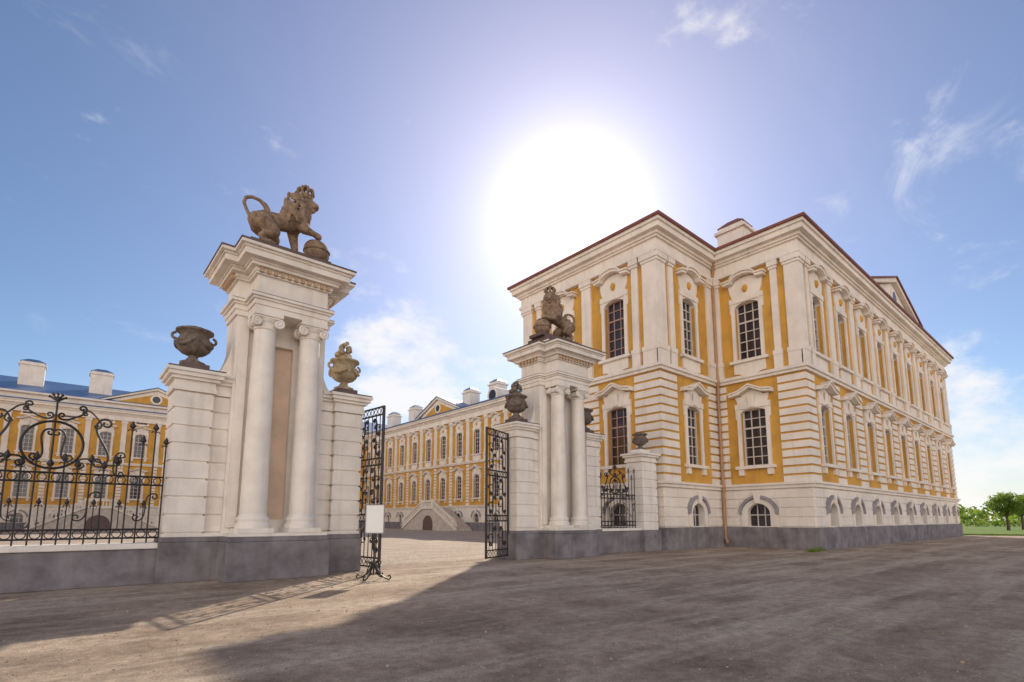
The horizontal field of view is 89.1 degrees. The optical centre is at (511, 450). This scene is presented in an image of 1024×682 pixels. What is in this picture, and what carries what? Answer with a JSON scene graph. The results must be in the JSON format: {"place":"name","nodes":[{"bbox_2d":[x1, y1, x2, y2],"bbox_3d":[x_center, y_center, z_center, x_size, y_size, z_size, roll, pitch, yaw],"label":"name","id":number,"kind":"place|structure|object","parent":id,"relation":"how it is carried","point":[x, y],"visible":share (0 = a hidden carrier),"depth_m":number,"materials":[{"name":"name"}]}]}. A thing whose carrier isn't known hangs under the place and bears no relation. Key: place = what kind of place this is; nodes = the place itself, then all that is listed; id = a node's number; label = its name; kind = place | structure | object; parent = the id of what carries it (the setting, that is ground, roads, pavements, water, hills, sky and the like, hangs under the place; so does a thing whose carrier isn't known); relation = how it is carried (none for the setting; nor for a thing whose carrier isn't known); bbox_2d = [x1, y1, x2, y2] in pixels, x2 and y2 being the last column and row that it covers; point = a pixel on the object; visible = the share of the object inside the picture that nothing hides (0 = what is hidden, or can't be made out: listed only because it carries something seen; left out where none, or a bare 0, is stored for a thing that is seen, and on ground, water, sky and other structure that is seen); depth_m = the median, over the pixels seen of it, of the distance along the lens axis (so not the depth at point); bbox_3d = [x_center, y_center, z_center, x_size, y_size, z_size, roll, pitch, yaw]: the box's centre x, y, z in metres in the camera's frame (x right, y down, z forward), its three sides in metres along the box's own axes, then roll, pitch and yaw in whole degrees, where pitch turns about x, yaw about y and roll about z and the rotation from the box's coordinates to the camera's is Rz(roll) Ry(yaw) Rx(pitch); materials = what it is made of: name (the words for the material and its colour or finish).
{"place":"outdoors","nodes":[
{"label":"outdoors","id":0,"kind":"place"},
{"bbox_2d":[0,528,497,564],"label":"courtyard paving","id":1,"kind":"structure","parent":0,"point":[400,546],"depth_m":34.17,"materials":[{"name":"beige stone"}]},
{"bbox_2d":[0,359,522,531],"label":"palace courtyard wings","id":2,"kind":"object","parent":1,"relation":"on","point":[434,465],"visible":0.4,"depth_m":73.26},
{"bbox_2d":[10,411,498,521],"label":"window frames","id":3,"kind":"structure","parent":2,"relation":"in","point":[28,442],"depth_m":73.43,"materials":[{"name":"wood"}]},
{"bbox_2d":[242,185,330,262],"bbox_3d":[-6.541,-6.764,15.238,2.474,2.440,0.886,7,-10,-40],"label":"lion statue","id":4,"kind":"object","parent":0,"point":[293,218],"visible":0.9,"depth_m":15.07,"materials":[{"name":"stone"}]},
{"bbox_2d":[0,520,1023,681],"bbox_3d":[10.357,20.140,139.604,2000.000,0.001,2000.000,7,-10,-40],"label":"ground","id":5,"kind":"structure","parent":0,"point":[993,557],"depth_m":7.65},
{"bbox_2d":[0,549,156,593],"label":"wall","id":6,"kind":"structure","parent":5,"relation":"on","point":[38,571],"depth_m":11.34,"materials":[{"name":"grey stone"}]},
{"bbox_2d":[0,542,157,552],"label":"coping","id":7,"kind":"object","parent":6,"relation":"on","point":[65,547],"visible":1,"depth_m":11.39,"materials":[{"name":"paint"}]},
{"bbox_2d":[0,392,168,545],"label":"iron fence","id":8,"kind":"object","parent":7,"relation":"on","point":[78,464],"visible":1,"depth_m":11.69,"materials":[{"name":"black metal"}]},
{"bbox_2d":[152,534,360,583],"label":"plinth","id":9,"kind":"structure","parent":5,"relation":"on","point":[223,559],"depth_m":12.95,"materials":[{"name":"grey stone"}]},
{"bbox_2d":[156,237,372,536],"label":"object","id":10,"kind":"object","parent":9,"relation":"on","point":[206,423],"visible":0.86,"depth_m":13.84,"materials":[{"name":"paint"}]},
{"bbox_2d":[168,234,371,396],"bbox_3d":[-6.576,-3.681,14.909,5.320,3.760,2.990,7,-10,-40],"label":"capping","id":11,"kind":"object","parent":10,"relation":"on","point":[207,367],"visible":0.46,"depth_m":13.70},
{"bbox_2d":[171,325,217,364],"bbox_3d":[-8.361,-2.733,13.688,0.938,1.078,0.938,0,-8,-3],"label":"stone urn","id":12,"kind":"object","parent":11,"relation":"on","point":[193,343],"visible":0.98,"depth_m":13.43,"materials":[{"name":"brown stone"}]},
{"bbox_2d":[327,342,360,389],"bbox_3d":[-5.265,-2.651,16.373,0.955,1.627,0.955,0,-8,-3],"label":"stone urn","id":13,"kind":"object","parent":11,"relation":"on","point":[343,371],"visible":0.98,"depth_m":16.10,"materials":[{"name":"stone"}]},
{"bbox_2d":[222,266,333,309],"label":"dentils","id":14,"kind":"object","parent":10,"relation":"on","point":[229,281],"visible":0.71,"depth_m":14.29,"materials":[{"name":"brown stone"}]},
{"bbox_2d":[267,348,290,519],"bbox_3d":[-6.547,-0.495,14.435,0.620,4.800,0.179,7,-10,-40],"label":"niche","id":15,"kind":"object","parent":10,"relation":"on","point":[282,366],"visible":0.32,"depth_m":14.55,"materials":[{"name":"paint"}]},
{"bbox_2d":[234,313,328,527],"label":"columns","id":16,"kind":"structure","parent":10,"relation":"on","point":[255,476],"depth_m":13.78,"materials":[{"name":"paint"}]},
{"bbox_2d":[357,405,385,568],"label":"iron gate","id":17,"kind":"structure","parent":10,"relation":"attached to","point":[377,486],"depth_m":15.47,"materials":[{"name":"black metal"}]},
{"bbox_2d":[356,504,391,580],"bbox_3d":[-3.467,2.311,13.131,0.717,1.867,0.717,4,-9,-30],"label":"sign stand","id":18,"kind":"object","parent":5,"relation":"on","point":[374,519],"visible":1,"depth_m":13.14,"materials":[{"name":"metal"}]},
{"bbox_2d":[0,556,1023,681],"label":"gravel stones","id":19,"kind":"object","parent":5,"relation":"on","point":[610,658],"visible":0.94,"depth_m":6.77,"materials":[{"name":"grey gravel"}]},
{"bbox_2d":[497,529,603,559],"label":"plinth","id":20,"kind":"structure","parent":5,"relation":"on","point":[546,544],"depth_m":20.11,"materials":[{"name":"grey stone"}]},
{"bbox_2d":[602,531,640,553],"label":"wall","id":21,"kind":"structure","parent":5,"relation":"on","point":[621,541],"depth_m":23.89,"materials":[{"name":"grey stone"}]},
{"bbox_2d":[601,528,641,530],"bbox_3d":[4.863,3.691,24.186,3.030,0.120,0.680,7,-10,-40],"label":"coping","id":22,"kind":"object","parent":21,"relation":"on","point":[621,529],"visible":0.76,"depth_m":23.89,"materials":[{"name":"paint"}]},
{"bbox_2d":[599,465,635,527],"bbox_3d":[4.845,2.167,24.387,3.192,2.954,0.070,7,-10,-40],"label":"iron fence","id":23,"kind":"object","parent":22,"relation":"on","point":[614,467],"visible":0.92,"depth_m":24.47,"materials":[{"name":"black metal"}]},
{"bbox_2d":[620,449,661,551],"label":"fence pier","id":24,"kind":"structure","parent":5,"relation":"on","point":[641,463],"depth_m":25.39,"materials":[{"name":"paint"}]},
{"bbox_2d":[632,432,647,449],"bbox_3d":[6.440,-0.455,26.193,0.810,0.931,0.810,0,-8,-3],"label":"stone urn","id":25,"kind":"object","parent":24,"relation":"on","point":[639,439],"visible":0.98,"depth_m":25.95,"materials":[{"name":"brown stone"}]},
{"bbox_2d":[507,210,963,550],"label":"palace pavilion","id":26,"kind":"structure","parent":5,"relation":"on","point":[780,384],"depth_m":29.12,"materials":[{"name":"paint"}]},
{"bbox_2d":[563,300,627,465],"bbox_3d":[4.676,-3.606,30.441,0.088,9.400,5.310,7,-10,-40],"label":"window","id":27,"kind":"structure","parent":26,"relation":"in","point":[608,321],"depth_m":29.09,"materials":[{"name":"black glass"}]},
{"bbox_2d":[618,301,904,525],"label":"window frames","id":28,"kind":"structure","parent":26,"relation":"in","point":[815,312],"depth_m":29.30,"materials":[{"name":"wood"}]},
{"bbox_2d":[804,533,1023,551],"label":"grass tufts","id":29,"kind":"object","parent":5,"relation":"on","point":[816,550],"visible":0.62,"depth_m":48.41,"materials":[{"name":"green plant"}]},
{"bbox_2d":[0,0,1023,519],"label":"sky","id":30,"kind":"structure","parent":0,"point":[451,153],"materials":[{"name":"blue"}]},
{"bbox_2d":[492,338,605,530],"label":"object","id":31,"kind":"object","parent":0,"point":[529,476],"visible":0.71,"depth_m":21.07,"materials":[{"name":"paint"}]},
{"bbox_2d":[485,427,508,558],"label":"iron gate","id":32,"kind":"structure","parent":31,"relation":"attached to","point":[487,486],"depth_m":19.27,"materials":[{"name":"black metal"}]},
{"bbox_2d":[493,334,606,434],"bbox_3d":[1.933,-2.709,22.189,5.320,3.760,2.990,7,-10,-40],"label":"capping","id":33,"kind":"object","parent":31,"relation":"on","point":[545,337],"visible":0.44,"depth_m":21.24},
{"bbox_2d":[504,381,527,418],"bbox_3d":[0.171,-2.031,21.023,0.955,1.627,0.955,0,-8,-3],"label":"stone urn","id":34,"kind":"object","parent":33,"relation":"on","point":[516,404],"visible":0.99,"depth_m":20.74,"materials":[{"name":"brown stone"}]},
{"bbox_2d":[584,407,593,429],"bbox_3d":[3.244,-1.408,23.617,0.938,1.078,0.938,0,-8,-3],"label":"stone urn","id":35,"kind":"object","parent":33,"relation":"on","point":[588,418],"visible":0.41,"depth_m":23.32,"materials":[{"name":"brown stone"}]},
{"bbox_2d":[519,354,589,366],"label":"dentils","id":36,"kind":"object","parent":31,"relation":"on","point":[560,356],"visible":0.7,"depth_m":21.52,"materials":[{"name":"stone"}]},
{"bbox_2d":[546,385,589,524],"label":"columns","id":37,"kind":"structure","parent":31,"relation":"on","point":[559,482],"depth_m":21.07,"materials":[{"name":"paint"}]},
{"bbox_2d":[529,285,578,343],"bbox_3d":[1.887,-5.802,22.449,2.474,2.440,0.886,7,-10,-40],"label":"lion statue","id":38,"kind":"object","parent":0,"point":[552,309],"visible":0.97,"depth_m":22.04,"materials":[{"name":"stone"}]},
{"bbox_2d":[962,521,1023,534],"bbox_3d":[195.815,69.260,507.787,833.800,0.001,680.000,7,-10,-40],"label":"lawn","id":39,"kind":"structure","parent":0,"point":[991,529],"depth_m":78.54,"materials":[{"name":"green plant"}]},
{"bbox_2d":[960,519,1020,526],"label":"hedge","id":40,"kind":"object","parent":39,"relation":"on","point":[1012,523],"visible":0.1,"depth_m":110.26,"materials":[{"name":"green plant"}]},
{"bbox_2d":[958,504,1023,522],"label":"distant tree line","id":41,"kind":"object","parent":39,"relation":"on","point":[982,514],"visible":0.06,"depth_m":212.87,"materials":[{"name":"green plant"}]},
{"bbox_2d":[983,492,1023,529],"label":"linden tree","id":42,"kind":"object","parent":39,"relation":"on","point":[995,502],"visible":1,"depth_m":71.66,"materials":[{"name":"green plant"}]},
{"bbox_2d":[1003,493,1023,529],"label":"linden tree","id":43,"kind":"object","parent":39,"relation":"on","point":[1021,515],"visible":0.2,"depth_m":76.22,"materials":[{"name":"green plant"}]}
]}

